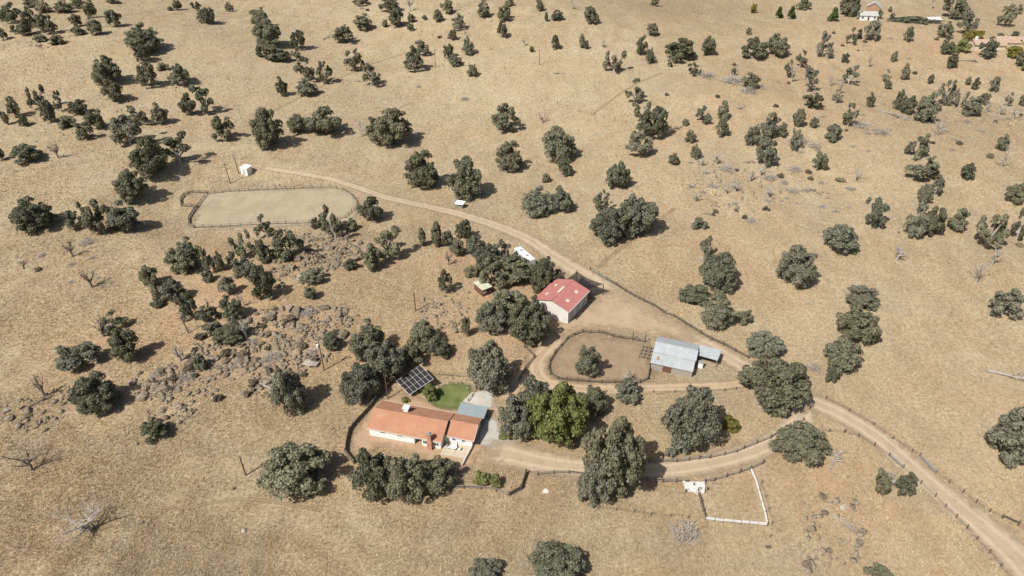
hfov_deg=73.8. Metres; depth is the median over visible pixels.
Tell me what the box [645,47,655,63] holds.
oak tree
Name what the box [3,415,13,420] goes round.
boulder
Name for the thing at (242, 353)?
dry shrub
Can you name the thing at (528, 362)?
rail fence
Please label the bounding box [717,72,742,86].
brush pile
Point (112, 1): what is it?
bush
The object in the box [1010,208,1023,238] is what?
oak tree
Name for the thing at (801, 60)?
oak tree
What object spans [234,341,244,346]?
boulder
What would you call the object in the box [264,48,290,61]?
bush
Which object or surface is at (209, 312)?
oak tree
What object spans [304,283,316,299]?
oak tree
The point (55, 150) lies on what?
dead tree
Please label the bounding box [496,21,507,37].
oak tree
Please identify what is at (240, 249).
oak tree
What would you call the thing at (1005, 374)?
fallen tree
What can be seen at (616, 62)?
oak tree
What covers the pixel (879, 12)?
oak tree
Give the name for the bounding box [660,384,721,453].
oak tree
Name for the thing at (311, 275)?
oak tree
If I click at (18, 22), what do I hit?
oak tree
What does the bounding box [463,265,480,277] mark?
oak tree
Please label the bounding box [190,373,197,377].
dry shrub
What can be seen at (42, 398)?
fallen tree
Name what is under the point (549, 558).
oak tree
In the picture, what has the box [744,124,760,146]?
oak tree
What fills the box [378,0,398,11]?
oak tree
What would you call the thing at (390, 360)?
oak tree
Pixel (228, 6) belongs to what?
oak tree
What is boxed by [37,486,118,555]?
dead tree
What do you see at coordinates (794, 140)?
oak tree
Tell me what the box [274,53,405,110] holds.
hill trail
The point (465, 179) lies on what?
oak tree
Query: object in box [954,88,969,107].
oak tree
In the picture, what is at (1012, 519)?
rail fence
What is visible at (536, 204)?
oak tree
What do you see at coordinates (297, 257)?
boulder
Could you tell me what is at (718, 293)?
oak tree
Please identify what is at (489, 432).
concrete drive
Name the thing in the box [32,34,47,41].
bush
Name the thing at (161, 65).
bush
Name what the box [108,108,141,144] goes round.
oak tree
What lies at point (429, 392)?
bush
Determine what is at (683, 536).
brush pile
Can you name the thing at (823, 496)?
boulder
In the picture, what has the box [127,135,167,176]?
oak tree
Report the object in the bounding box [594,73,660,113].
field trail
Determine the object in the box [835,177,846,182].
boulder
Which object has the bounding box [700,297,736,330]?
oak tree
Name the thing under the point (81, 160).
wire fence
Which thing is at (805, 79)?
dead tree
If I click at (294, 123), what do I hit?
oak tree
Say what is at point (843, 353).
oak tree
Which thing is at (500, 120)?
oak tree
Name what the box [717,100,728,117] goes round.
oak tree
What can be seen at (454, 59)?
oak tree
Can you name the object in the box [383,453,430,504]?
oak tree
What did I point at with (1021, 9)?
oak tree
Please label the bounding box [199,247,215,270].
oak tree
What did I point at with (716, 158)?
dead tree
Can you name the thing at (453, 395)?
lawn
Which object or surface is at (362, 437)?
bare soil
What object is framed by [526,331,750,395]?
dirt track
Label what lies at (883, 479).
oak tree
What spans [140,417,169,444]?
oak tree
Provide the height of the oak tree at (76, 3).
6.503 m
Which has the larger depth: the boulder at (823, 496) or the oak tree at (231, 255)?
the oak tree at (231, 255)
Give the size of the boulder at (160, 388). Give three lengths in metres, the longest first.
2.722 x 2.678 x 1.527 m
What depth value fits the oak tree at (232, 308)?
184.75 m
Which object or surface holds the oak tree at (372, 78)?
on the ground at (212, 48)
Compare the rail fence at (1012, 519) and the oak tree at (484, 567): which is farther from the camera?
the rail fence at (1012, 519)
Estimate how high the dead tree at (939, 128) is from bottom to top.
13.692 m
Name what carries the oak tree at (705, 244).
on the ground at (212, 48)
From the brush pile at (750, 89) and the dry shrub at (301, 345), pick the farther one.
the brush pile at (750, 89)
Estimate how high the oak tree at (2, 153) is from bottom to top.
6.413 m
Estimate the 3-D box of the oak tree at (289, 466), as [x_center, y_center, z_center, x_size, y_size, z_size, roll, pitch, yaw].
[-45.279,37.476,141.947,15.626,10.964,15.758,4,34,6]
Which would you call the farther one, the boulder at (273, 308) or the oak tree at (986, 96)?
the oak tree at (986, 96)
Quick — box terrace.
[440,442,469,459]
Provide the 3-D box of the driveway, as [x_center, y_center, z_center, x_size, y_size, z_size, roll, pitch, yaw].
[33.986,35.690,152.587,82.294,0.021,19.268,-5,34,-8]
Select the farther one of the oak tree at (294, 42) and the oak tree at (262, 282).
the oak tree at (294, 42)
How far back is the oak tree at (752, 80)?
324.33 m
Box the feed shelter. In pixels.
[455,200,464,208]
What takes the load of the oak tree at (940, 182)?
on the ground at (212, 48)
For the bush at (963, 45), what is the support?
on the ground at (212, 48)
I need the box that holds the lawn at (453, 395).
[430,383,471,408]
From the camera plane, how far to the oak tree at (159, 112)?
293.43 m
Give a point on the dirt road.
(1001, 544)
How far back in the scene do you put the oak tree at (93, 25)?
355.40 m
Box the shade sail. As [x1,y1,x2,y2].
[568,270,603,294]
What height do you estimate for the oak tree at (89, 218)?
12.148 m
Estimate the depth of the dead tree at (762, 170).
263.27 m
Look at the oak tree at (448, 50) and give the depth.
374.98 m
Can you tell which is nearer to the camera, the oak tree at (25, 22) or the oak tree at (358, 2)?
the oak tree at (25, 22)
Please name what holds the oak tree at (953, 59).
on the ground at (212, 48)
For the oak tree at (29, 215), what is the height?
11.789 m
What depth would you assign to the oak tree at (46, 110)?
286.93 m
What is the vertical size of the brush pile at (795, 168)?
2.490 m
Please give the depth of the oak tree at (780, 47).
367.20 m
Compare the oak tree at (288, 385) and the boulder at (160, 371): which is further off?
the boulder at (160, 371)
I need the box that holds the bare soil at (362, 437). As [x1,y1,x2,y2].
[349,393,484,471]
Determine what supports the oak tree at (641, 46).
on the ground at (212, 48)
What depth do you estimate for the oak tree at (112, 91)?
306.89 m
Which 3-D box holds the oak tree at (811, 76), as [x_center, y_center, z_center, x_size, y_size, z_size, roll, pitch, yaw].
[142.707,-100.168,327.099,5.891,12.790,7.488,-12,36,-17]
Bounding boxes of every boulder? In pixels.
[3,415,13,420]
[128,380,135,385]
[135,392,148,401]
[154,367,164,376]
[155,384,165,393]
[184,359,193,364]
[221,357,229,363]
[222,371,228,378]
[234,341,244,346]
[244,317,250,323]
[253,322,259,328]
[261,366,270,374]
[262,379,270,384]
[265,331,271,335]
[266,314,275,320]
[269,306,276,310]
[285,303,293,310]
[290,265,297,270]
[291,306,301,316]
[292,254,301,260]
[303,359,318,366]
[316,254,324,258]
[319,304,329,309]
[324,245,333,250]
[329,259,340,266]
[334,311,342,317]
[338,329,347,338]
[339,246,345,250]
[351,254,359,259]
[802,560,811,567]
[819,492,826,499]
[820,510,828,515]
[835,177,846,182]
[839,537,846,544]
[840,504,845,510]
[856,538,863,546]
[1015,242,1023,247]
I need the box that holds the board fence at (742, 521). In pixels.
[705,468,767,525]
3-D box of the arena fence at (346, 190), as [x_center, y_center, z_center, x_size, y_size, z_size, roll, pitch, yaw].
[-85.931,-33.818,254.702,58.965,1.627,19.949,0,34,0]
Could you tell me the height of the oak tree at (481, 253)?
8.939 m
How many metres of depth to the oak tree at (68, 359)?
173.36 m
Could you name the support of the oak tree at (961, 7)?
on the ground at (212, 48)
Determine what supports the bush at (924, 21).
on the ground at (212, 48)
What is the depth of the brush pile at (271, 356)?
175.74 m
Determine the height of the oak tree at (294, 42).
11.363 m
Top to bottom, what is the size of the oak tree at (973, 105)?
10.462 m
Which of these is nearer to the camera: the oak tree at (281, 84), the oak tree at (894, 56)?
the oak tree at (281, 84)
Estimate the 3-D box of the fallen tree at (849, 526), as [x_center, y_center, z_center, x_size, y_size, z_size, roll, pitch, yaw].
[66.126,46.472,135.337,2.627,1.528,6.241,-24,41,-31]
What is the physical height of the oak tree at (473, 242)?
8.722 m
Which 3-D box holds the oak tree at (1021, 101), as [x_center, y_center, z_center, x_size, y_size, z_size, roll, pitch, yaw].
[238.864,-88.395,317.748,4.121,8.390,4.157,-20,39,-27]
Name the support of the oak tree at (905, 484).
on the ground at (212, 48)
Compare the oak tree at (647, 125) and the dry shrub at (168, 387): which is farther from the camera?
the oak tree at (647, 125)
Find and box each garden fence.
[435,372,468,376]
[452,376,476,401]
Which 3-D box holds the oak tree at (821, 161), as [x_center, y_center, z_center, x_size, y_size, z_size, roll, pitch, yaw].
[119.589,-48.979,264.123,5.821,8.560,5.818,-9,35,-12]
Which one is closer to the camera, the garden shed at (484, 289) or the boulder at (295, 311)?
the boulder at (295, 311)
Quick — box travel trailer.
[514,246,535,264]
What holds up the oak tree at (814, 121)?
on the ground at (212, 48)
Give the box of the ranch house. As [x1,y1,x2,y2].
[367,400,487,449]
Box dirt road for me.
[261,166,1023,575]
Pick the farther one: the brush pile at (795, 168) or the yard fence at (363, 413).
the brush pile at (795, 168)
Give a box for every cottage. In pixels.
[857,11,878,20]
[866,0,881,10]
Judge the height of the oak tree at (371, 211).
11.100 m
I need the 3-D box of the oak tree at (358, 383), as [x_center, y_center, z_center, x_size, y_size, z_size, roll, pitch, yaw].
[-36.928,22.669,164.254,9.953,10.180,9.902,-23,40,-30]
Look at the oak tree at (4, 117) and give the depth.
285.19 m
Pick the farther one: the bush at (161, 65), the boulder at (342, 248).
the bush at (161, 65)
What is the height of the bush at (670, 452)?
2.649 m
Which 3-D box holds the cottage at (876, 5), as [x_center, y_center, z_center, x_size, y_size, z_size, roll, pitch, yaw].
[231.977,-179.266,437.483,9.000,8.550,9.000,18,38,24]
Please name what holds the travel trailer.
on the ground at (212, 48)
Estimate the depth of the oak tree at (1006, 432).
146.73 m
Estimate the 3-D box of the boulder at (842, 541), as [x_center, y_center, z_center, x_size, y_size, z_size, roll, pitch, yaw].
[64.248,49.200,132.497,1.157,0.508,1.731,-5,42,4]
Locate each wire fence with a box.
[29,151,124,169]
[587,503,688,519]
[760,480,772,537]
[802,405,1010,575]
[826,395,1023,526]
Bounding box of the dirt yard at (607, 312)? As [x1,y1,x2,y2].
[533,289,702,355]
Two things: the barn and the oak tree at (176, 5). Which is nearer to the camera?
the barn
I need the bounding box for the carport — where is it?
[698,345,720,366]
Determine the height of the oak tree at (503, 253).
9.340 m
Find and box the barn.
[536,279,589,323]
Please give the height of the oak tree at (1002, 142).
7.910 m
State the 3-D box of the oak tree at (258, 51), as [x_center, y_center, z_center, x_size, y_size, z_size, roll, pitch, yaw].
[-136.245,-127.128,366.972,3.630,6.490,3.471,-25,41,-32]
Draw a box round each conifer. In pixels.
[775,6,783,17]
[787,5,795,18]
[827,7,838,21]
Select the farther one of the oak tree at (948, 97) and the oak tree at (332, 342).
the oak tree at (948, 97)
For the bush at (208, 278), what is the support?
on the ground at (212, 48)
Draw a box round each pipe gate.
[890,453,903,467]
[920,455,936,472]
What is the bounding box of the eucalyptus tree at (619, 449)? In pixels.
[580,415,646,496]
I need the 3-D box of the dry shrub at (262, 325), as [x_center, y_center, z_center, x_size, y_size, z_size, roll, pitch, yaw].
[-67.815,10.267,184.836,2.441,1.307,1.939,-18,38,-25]
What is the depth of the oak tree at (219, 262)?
204.70 m
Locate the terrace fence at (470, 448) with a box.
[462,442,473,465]
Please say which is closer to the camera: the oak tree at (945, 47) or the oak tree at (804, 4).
the oak tree at (945, 47)
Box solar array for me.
[396,365,432,395]
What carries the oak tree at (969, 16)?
on the ground at (212, 48)
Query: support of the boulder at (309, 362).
on the ground at (212, 48)
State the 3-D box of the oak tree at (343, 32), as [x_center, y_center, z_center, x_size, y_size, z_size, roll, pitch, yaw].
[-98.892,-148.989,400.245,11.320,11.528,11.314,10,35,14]
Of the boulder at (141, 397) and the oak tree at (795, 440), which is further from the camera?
the boulder at (141, 397)
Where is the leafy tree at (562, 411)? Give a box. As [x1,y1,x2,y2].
[525,380,589,447]
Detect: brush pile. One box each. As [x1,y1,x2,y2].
[75,236,94,245]
[177,370,195,381]
[261,348,282,364]
[300,308,313,317]
[667,517,703,550]
[698,71,716,79]
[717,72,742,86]
[717,163,736,172]
[740,86,759,94]
[787,165,804,174]
[787,187,798,194]
[788,135,809,143]
[806,362,822,372]
[807,141,820,147]
[850,118,871,129]
[873,126,890,135]
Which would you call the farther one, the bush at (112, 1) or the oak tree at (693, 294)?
the bush at (112, 1)
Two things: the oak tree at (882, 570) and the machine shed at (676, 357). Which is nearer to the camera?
the oak tree at (882, 570)
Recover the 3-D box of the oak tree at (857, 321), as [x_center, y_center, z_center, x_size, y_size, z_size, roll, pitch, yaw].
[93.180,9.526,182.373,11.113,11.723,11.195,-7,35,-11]
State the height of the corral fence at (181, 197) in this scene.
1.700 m
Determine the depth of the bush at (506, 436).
153.91 m
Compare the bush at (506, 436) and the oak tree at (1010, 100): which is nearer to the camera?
the bush at (506, 436)
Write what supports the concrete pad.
on the ground at (212, 48)
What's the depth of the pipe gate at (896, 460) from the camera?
148.74 m
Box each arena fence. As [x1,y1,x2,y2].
[188,204,197,226]
[193,208,351,227]
[198,185,356,209]
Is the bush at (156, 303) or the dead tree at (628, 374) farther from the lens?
the bush at (156, 303)
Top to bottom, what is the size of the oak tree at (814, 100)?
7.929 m
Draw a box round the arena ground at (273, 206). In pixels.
[193,188,358,227]
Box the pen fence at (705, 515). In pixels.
[697,489,706,516]
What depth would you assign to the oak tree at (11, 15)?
384.29 m
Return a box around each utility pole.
[239,456,245,475]
[314,341,324,370]
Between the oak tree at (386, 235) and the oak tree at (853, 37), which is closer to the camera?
the oak tree at (386, 235)
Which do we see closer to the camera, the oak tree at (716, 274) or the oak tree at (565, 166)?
the oak tree at (716, 274)
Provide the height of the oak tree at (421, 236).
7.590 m
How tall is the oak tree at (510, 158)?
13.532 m
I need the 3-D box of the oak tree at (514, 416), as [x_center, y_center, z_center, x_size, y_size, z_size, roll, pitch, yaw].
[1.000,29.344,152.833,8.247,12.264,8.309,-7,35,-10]
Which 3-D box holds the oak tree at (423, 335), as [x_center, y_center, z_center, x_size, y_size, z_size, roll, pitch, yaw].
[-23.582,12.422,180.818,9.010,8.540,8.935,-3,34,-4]
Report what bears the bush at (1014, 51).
on the ground at (212, 48)
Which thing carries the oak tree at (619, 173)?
on the ground at (212, 48)
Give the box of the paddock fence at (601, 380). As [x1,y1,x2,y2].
[548,329,650,383]
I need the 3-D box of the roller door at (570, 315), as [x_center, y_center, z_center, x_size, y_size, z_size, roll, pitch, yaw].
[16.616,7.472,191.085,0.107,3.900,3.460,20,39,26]
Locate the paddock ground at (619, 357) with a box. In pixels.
[547,334,654,383]
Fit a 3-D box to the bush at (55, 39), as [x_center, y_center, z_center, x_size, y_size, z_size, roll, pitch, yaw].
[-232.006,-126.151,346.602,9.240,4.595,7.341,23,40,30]
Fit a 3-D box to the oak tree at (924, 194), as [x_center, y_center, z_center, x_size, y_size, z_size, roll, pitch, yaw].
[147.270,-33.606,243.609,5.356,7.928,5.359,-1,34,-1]
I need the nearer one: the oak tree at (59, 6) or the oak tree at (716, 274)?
the oak tree at (716, 274)
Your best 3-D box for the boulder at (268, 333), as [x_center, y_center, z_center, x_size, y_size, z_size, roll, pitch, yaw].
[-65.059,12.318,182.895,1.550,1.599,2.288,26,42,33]
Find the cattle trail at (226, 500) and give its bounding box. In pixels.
[20,498,318,513]
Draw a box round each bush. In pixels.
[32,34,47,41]
[49,35,65,44]
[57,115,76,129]
[70,26,86,35]
[105,0,118,3]
[149,296,162,308]
[156,62,169,70]
[192,353,206,370]
[200,269,212,282]
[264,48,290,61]
[325,226,333,234]
[343,218,356,231]
[382,19,387,26]
[401,396,409,402]
[407,23,413,30]
[422,383,436,401]
[473,470,490,485]
[489,473,500,487]
[498,424,513,439]
[542,173,550,181]
[589,498,597,507]
[615,377,639,404]
[664,447,675,458]
[682,119,688,125]
[691,217,707,229]
[717,414,739,433]
[746,27,751,34]
[750,3,757,12]
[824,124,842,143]
[919,18,928,24]
[952,38,972,51]
[962,29,985,39]
[1006,46,1023,56]
[1011,31,1019,35]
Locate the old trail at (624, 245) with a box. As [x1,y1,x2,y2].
[598,209,674,267]
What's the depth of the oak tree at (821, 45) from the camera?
368.20 m
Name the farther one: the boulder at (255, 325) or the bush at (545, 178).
the bush at (545, 178)
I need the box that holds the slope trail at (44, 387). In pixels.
[6,377,66,402]
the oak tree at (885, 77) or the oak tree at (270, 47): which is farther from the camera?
the oak tree at (270, 47)
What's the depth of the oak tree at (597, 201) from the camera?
243.55 m
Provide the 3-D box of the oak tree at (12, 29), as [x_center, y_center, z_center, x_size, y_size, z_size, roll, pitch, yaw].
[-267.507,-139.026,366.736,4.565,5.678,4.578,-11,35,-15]
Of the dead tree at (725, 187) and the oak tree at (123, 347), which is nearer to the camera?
the oak tree at (123, 347)
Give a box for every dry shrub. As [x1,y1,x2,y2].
[165,384,172,392]
[166,374,177,382]
[181,364,193,373]
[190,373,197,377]
[193,333,205,340]
[212,394,222,401]
[220,352,229,356]
[221,348,230,353]
[227,363,238,370]
[231,357,242,363]
[236,350,247,359]
[243,390,252,398]
[247,378,257,386]
[257,323,265,328]
[283,314,295,322]
[297,342,307,349]
[308,347,318,355]
[310,356,318,361]
[330,329,337,334]
[986,153,994,157]
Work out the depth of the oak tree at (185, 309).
184.87 m
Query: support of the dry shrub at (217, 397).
on the ground at (212, 48)
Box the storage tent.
[926,17,941,22]
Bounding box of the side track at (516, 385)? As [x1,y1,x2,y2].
[496,361,528,405]
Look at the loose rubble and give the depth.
177.39 m
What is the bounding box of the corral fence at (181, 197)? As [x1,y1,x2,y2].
[179,190,207,206]
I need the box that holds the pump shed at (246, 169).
[239,164,251,175]
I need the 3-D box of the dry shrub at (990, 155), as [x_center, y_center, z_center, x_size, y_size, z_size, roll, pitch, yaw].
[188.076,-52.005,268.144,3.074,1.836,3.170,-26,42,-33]
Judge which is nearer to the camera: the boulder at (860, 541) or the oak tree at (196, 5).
the boulder at (860, 541)
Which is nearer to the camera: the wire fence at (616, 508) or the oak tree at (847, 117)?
the wire fence at (616, 508)
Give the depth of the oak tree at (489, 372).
162.39 m
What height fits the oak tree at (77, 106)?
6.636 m
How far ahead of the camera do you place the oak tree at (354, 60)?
360.90 m
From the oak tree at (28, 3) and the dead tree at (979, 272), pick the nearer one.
the dead tree at (979, 272)
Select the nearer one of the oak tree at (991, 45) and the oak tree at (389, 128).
the oak tree at (389, 128)
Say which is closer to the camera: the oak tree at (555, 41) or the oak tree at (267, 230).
the oak tree at (267, 230)
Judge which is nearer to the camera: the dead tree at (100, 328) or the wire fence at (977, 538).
the wire fence at (977, 538)
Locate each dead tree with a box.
[0,431,52,470]
[32,370,45,396]
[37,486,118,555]
[47,141,58,158]
[57,236,77,256]
[79,266,97,287]
[88,314,106,336]
[172,341,185,361]
[235,318,249,338]
[349,115,368,136]
[444,251,452,264]
[533,108,545,122]
[621,366,633,377]
[697,155,705,165]
[712,152,723,164]
[722,182,731,193]
[731,174,743,191]
[746,168,757,181]
[757,165,768,174]
[766,185,778,196]
[791,59,797,81]
[803,64,811,85]
[838,77,844,93]
[855,165,866,180]
[887,470,898,485]
[895,241,911,260]
[931,115,950,136]
[967,253,994,282]
[991,244,1003,264]
[995,145,1017,166]
[997,101,1008,114]
[1009,106,1022,118]
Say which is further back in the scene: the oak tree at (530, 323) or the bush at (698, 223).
the bush at (698, 223)
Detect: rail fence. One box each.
[519,340,534,380]
[537,470,688,482]
[590,266,749,358]
[649,422,790,462]
[706,459,764,480]
[1002,514,1020,524]
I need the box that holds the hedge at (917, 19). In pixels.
[886,16,944,22]
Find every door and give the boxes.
[568,307,574,322]
[574,301,580,315]
[581,295,586,308]
[662,366,671,372]
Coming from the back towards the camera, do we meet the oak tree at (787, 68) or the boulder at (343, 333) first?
the oak tree at (787, 68)
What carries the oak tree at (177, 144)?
on the ground at (212, 48)
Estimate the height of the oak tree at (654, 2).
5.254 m
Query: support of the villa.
on the ground at (212, 48)
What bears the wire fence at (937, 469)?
on the ground at (212, 48)
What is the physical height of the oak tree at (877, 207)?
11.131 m
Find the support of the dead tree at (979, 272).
on the ground at (212, 48)
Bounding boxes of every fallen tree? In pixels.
[22,394,50,410]
[685,182,698,188]
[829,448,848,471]
[830,513,857,532]
[882,110,900,116]
[987,366,1023,379]
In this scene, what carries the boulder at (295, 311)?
on the ground at (212, 48)
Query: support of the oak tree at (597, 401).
on the ground at (212, 48)
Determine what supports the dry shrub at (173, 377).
on the ground at (212, 48)
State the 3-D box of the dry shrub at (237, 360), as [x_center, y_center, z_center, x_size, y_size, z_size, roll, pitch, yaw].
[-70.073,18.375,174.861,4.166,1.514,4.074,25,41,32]
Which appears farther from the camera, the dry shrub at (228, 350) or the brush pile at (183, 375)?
the dry shrub at (228, 350)
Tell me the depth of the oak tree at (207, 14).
390.55 m
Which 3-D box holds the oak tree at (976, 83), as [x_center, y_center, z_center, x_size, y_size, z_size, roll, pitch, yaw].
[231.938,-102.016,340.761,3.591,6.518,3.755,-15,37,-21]
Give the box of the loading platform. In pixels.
[683,479,707,494]
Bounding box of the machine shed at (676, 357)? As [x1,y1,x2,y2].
[650,336,698,377]
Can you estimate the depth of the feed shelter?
248.58 m
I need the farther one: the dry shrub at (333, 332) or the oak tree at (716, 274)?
the oak tree at (716, 274)
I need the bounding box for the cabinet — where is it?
[698,360,703,368]
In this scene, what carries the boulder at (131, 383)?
on the ground at (212, 48)
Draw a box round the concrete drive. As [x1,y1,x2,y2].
[479,418,515,447]
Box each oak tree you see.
[0,1,20,22]
[0,27,7,39]
[0,111,8,124]
[0,148,4,158]
[5,96,19,116]
[7,195,58,232]
[9,24,17,32]
[9,143,43,164]
[15,20,31,35]
[17,114,28,125]
[18,6,36,34]
[22,0,37,6]
[24,84,43,107]
[34,13,57,34]
[37,98,56,122]
[52,0,74,11]
[52,90,61,110]
[54,341,101,372]
[64,210,82,229]
[66,370,121,415]
[67,14,81,25]
[67,99,87,114]
[68,0,83,7]
[73,121,93,140]
[74,198,108,234]
[82,0,96,17]
[83,110,105,128]
[86,16,101,34]
[91,55,121,84]
[100,79,123,100]
[100,309,128,334]
[103,9,121,25]
[105,200,142,231]
[107,328,138,363]
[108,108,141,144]
[111,168,148,204]
[123,22,164,52]
[126,105,147,125]
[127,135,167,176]
[132,43,149,61]
[135,62,156,86]
[138,265,156,287]
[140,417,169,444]
[147,272,163,300]
[150,102,168,124]
[158,278,185,303]
[162,130,191,163]
[162,236,200,274]
[167,63,189,85]
[171,0,181,10]
[175,292,196,321]
[177,92,195,114]
[188,84,213,112]
[190,1,200,10]
[195,305,220,321]
[196,7,214,23]
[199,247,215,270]
[201,321,221,334]
[211,115,234,140]
[211,318,247,345]
[212,250,224,271]
[217,276,236,294]
[218,294,242,320]
[224,1,233,10]
[225,250,237,264]
[227,229,254,256]
[230,256,248,278]
[241,262,262,281]
[248,7,270,25]
[249,106,283,150]
[250,266,275,299]
[251,18,281,44]
[253,213,274,237]
[254,240,264,255]
[255,46,262,56]
[256,239,268,264]
[256,441,331,500]
[258,39,283,58]
[269,229,303,262]
[269,367,309,415]
[275,76,287,96]
[286,113,305,132]
[289,29,304,47]
[291,47,300,60]
[293,55,314,77]
[295,77,317,94]
[298,267,322,283]
[302,105,341,133]
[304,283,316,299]
[310,215,322,228]
[315,61,332,82]
[319,204,346,238]
[323,333,339,350]
[332,24,353,42]
[338,362,380,405]
[343,48,364,70]
[344,258,357,269]
[347,447,393,501]
[348,318,384,361]
[351,0,368,4]
[352,13,371,29]
[356,196,383,221]
[360,246,381,271]
[362,63,380,85]
[363,340,406,380]
[365,116,375,139]
[366,225,401,258]
[367,108,413,147]
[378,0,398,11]
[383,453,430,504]
[388,8,403,26]
[400,344,423,365]
[403,45,423,70]
[403,149,438,189]
[407,12,415,21]
[407,318,439,351]
[415,39,429,54]
[417,228,425,244]
[419,455,457,494]
[427,336,450,358]
[431,221,441,246]
[433,9,442,21]
[437,268,451,292]
[439,0,452,13]
[440,229,452,245]
[443,43,454,56]
[446,155,481,201]
[447,54,461,65]
[448,29,456,38]
[449,238,463,255]
[452,13,464,29]
[454,219,470,238]
[461,36,473,54]
[461,317,469,336]
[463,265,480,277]
[465,235,485,256]
[466,64,477,75]
[467,339,510,394]
[467,557,501,575]
[473,242,499,268]
[474,299,507,335]
[477,0,489,16]
[478,256,506,289]
[491,103,520,131]
[491,238,517,263]
[491,289,527,318]
[494,140,523,172]
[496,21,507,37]
[497,4,510,21]
[497,393,533,442]
[500,253,530,285]
[504,0,513,6]
[506,302,551,345]
[517,374,551,418]
[521,185,554,217]
[525,294,548,318]
[526,540,587,575]
[529,256,561,293]
[536,0,543,11]
[542,125,576,163]
[550,185,573,211]
[551,9,563,19]
[551,34,559,48]
[558,157,572,176]
[575,345,601,377]
[576,384,607,418]
[577,458,614,503]
[579,34,584,47]
[584,6,598,22]
[584,40,588,48]
[589,205,625,247]
[593,189,609,210]
[602,50,626,71]
[605,161,630,188]
[619,193,658,239]
[625,78,644,101]
[625,130,653,154]
[632,97,650,119]
[636,35,647,54]
[636,105,668,138]
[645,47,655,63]
[646,22,657,35]
[650,0,659,5]
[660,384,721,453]
[665,37,696,61]
[668,153,678,164]
[678,284,708,305]
[684,129,696,142]
[687,62,701,74]
[690,143,701,158]
[695,105,712,122]
[699,251,737,294]
[700,235,713,254]
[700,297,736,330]
[701,35,716,55]
[709,288,726,300]
[715,116,728,136]
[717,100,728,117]
[731,67,737,73]
[735,309,752,325]
[736,348,811,417]
[740,72,761,88]
[741,36,767,57]
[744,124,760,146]
[745,330,785,357]
[756,136,778,167]
[760,112,780,137]
[765,33,790,56]
[767,420,831,465]
[775,244,818,290]
[777,122,787,136]
[784,59,793,77]
[790,128,802,150]
[793,108,805,126]
[795,0,811,10]
[795,50,807,67]
[802,93,823,106]
[806,65,819,88]
[809,117,818,126]
[812,150,828,169]
[816,31,833,57]
[822,224,860,254]
[822,334,863,374]
[825,366,839,382]
[832,89,843,101]
[835,300,882,344]
[839,0,860,16]
[841,53,849,62]
[842,102,859,126]
[843,65,859,84]
[845,285,879,310]
[846,27,856,44]
[856,29,862,37]
[863,562,893,575]
[864,20,881,39]
[865,196,889,227]
[866,92,875,106]
[874,468,891,495]
[878,9,883,17]
[882,69,891,81]
[884,81,892,88]
[890,51,897,61]
[892,89,906,110]
[895,472,918,496]
[900,62,910,79]
[900,95,917,114]
[903,26,914,41]
[903,201,930,238]
[904,133,930,154]
[904,154,940,179]
[913,91,941,121]
[917,183,934,202]
[926,206,947,236]
[927,74,934,83]
[928,175,944,195]
[937,21,954,38]
[938,80,957,104]
[940,39,955,54]
[942,0,970,18]
[946,51,959,68]
[947,208,970,230]
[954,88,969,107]
[956,10,979,31]
[961,162,976,179]
[962,96,983,116]
[965,76,971,84]
[971,77,980,89]
[976,214,1011,247]
[978,92,991,105]
[980,38,999,58]
[984,406,1023,469]
[988,287,1023,319]
[989,76,1001,90]
[995,134,1009,149]
[997,3,1018,25]
[1004,92,1014,103]
[1005,182,1023,204]
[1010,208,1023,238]
[1016,51,1023,65]
[1019,4,1023,13]
[1019,95,1023,106]
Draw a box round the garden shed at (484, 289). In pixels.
[473,280,491,296]
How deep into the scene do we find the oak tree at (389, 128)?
291.71 m
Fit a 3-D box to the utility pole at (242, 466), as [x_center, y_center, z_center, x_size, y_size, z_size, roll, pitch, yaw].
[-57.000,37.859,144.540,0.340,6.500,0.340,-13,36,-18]
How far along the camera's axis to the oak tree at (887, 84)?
341.69 m
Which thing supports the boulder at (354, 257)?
on the ground at (212, 48)
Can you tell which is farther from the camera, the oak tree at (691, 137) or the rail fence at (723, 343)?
the oak tree at (691, 137)
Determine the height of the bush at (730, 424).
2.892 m
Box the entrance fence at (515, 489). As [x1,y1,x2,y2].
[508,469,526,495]
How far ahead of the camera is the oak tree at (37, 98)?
295.67 m
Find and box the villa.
[968,36,1023,50]
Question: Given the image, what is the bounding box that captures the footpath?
[120,440,260,470]
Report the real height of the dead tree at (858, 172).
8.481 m
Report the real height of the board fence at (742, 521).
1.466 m
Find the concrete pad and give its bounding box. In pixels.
[462,390,491,407]
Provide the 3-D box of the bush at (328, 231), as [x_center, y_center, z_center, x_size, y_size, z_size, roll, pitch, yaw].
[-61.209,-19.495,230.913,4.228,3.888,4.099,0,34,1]
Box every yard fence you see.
[344,373,397,463]
[449,484,507,493]
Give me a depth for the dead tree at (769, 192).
251.22 m
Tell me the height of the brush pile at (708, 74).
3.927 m
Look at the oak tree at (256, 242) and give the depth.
207.47 m
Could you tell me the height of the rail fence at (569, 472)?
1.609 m
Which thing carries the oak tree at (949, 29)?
on the ground at (212, 48)
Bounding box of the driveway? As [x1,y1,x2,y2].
[481,407,817,481]
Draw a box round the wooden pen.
[639,345,653,358]
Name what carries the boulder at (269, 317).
on the ground at (212, 48)
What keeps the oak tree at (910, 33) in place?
on the ground at (212, 48)
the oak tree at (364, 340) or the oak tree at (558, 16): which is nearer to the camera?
the oak tree at (364, 340)

